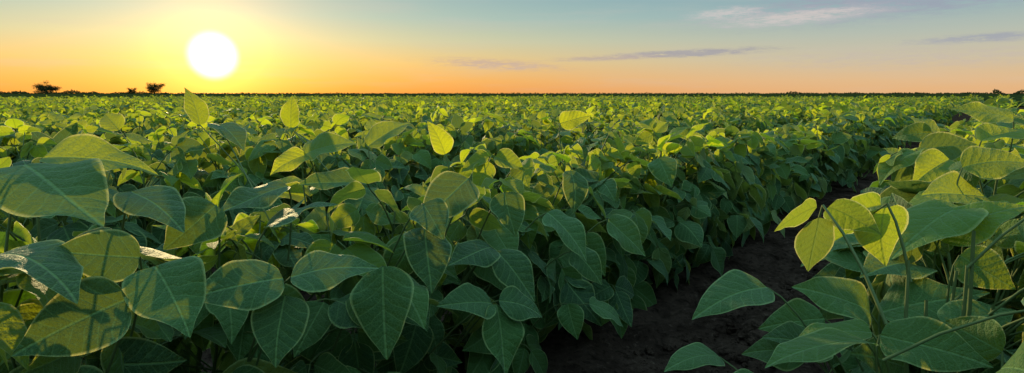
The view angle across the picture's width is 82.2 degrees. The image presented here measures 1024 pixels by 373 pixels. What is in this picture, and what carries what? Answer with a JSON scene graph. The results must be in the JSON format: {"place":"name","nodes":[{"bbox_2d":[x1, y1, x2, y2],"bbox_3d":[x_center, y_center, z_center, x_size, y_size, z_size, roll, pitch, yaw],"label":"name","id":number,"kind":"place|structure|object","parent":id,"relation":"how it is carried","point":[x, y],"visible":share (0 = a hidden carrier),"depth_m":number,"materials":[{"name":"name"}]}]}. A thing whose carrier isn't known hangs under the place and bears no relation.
{"place":"outdoors","nodes":[
{"label":"outdoors","id":0,"kind":"place"},
{"bbox_2d":[0,0,1023,93],"label":"sky","id":1,"kind":"structure","parent":0,"point":[99,46],"materials":[{"name":"orange"}]},
{"bbox_2d":[30,106,1023,372],"bbox_3d":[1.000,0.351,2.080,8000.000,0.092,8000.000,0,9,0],"label":"soil ground","id":2,"kind":"structure","parent":0,"point":[672,312],"depth_m":1.76,"materials":[{"name":"brown soil"}]},
{"bbox_2d":[30,80,62,93],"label":"broadleaf tree","id":3,"kind":"object","parent":2,"relation":"on","point":[47,88],"visible":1,"depth_m":257.68,"materials":[{"name":"green plant"}]},
{"bbox_2d":[126,88,137,93],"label":"broadleaf tree","id":4,"kind":"object","parent":2,"relation":"on","point":[133,91],"visible":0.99,"depth_m":292.72,"materials":[{"name":"green plant"}]},
{"bbox_2d":[143,82,165,93],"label":"broadleaf tree","id":5,"kind":"object","parent":2,"relation":"on","point":[153,88],"visible":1,"depth_m":263.57,"materials":[{"name":"green plant"}]},
{"bbox_2d":[0,93,730,113],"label":"distant soybean rows","id":6,"kind":"object","parent":2,"relation":"on","point":[21,101],"visible":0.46,"depth_m":21.13,"materials":[{"name":"green plant"}]},
{"bbox_2d":[0,95,730,114],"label":"soybean row","id":7,"kind":"object","parent":2,"relation":"on","point":[207,101],"visible":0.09,"depth_m":12.53,"materials":[{"name":"green plant"}]},
{"bbox_2d":[0,95,761,118],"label":"soybean row","id":8,"kind":"object","parent":2,"relation":"on","point":[221,104],"visible":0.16,"depth_m":11.39,"materials":[{"name":"green plant"}]},
{"bbox_2d":[0,95,785,122],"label":"soybean row","id":9,"kind":"object","parent":2,"relation":"on","point":[29,109],"visible":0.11,"depth_m":9.20,"materials":[{"name":"green plant"}]},
{"bbox_2d":[1,95,801,122],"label":"soybean row","id":10,"kind":"object","parent":2,"relation":"on","point":[170,108],"visible":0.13,"depth_m":9.16,"materials":[{"name":"green plant"}]},
{"bbox_2d":[0,95,818,123],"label":"soybean row","id":11,"kind":"object","parent":2,"relation":"on","point":[306,105],"visible":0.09,"depth_m":9.31,"materials":[{"name":"green plant"}]},
{"bbox_2d":[0,95,837,131],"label":"soybean row","id":12,"kind":"object","parent":2,"relation":"on","point":[248,108],"visible":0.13,"depth_m":8.94,"materials":[{"name":"green plant"}]},
{"bbox_2d":[0,95,854,131],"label":"soybean row","id":13,"kind":"object","parent":2,"relation":"on","point":[116,111],"visible":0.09,"depth_m":6.81,"materials":[{"name":"green plant"}]},
{"bbox_2d":[0,95,873,142],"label":"soybean row","id":14,"kind":"object","parent":2,"relation":"on","point":[89,120],"visible":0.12,"depth_m":5.74,"materials":[{"name":"green plant"}]},
{"bbox_2d":[0,95,893,154],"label":"soybean row","id":15,"kind":"object","parent":2,"relation":"on","point":[161,120],"visible":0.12,"depth_m":4.93,"materials":[{"name":"green plant"}]},
{"bbox_2d":[0,95,913,187],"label":"soybean row","id":16,"kind":"object","parent":2,"relation":"on","point":[7,136],"visible":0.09,"depth_m":4.42,"materials":[{"name":"green plant"}]},
{"bbox_2d":[0,95,935,240],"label":"soybean row","id":17,"kind":"object","parent":2,"relation":"on","point":[34,143],"visible":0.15,"depth_m":3.00,"materials":[{"name":"green plant"}]},
{"bbox_2d":[0,95,961,290],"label":"soybean row","id":18,"kind":"object","parent":2,"relation":"on","point":[417,159],"visible":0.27,"depth_m":2.07,"materials":[{"name":"green plant"}]},
{"bbox_2d":[0,88,983,372],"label":"soybean row","id":19,"kind":"object","parent":2,"relation":"on","point":[524,262],"visible":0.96,"depth_m":1.05,"materials":[{"name":"green plant"}]},
{"bbox_2d":[0,94,1023,105],"bbox_3d":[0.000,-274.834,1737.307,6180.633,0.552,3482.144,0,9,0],"label":"soybean field canopy","id":20,"kind":"object","parent":2,"relation":"on","point":[1018,97],"visible":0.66,"depth_m":57.84,"materials":[{"name":"green plant"}]},
{"bbox_2d":[0,89,1023,93],"bbox_3d":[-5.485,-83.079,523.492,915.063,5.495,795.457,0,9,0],"label":"tree line","id":21,"kind":"object","parent":2,"relation":"on","point":[142,92],"visible":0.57,"depth_m":588.13,"materials":[{"name":"green plant"}]},
{"bbox_2d":[664,94,1023,372],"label":"soybean row","id":22,"kind":"object","parent":2,"relation":"on","point":[921,251],"visible":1,"depth_m":0.87,"materials":[{"name":"green plant"}]}
]}

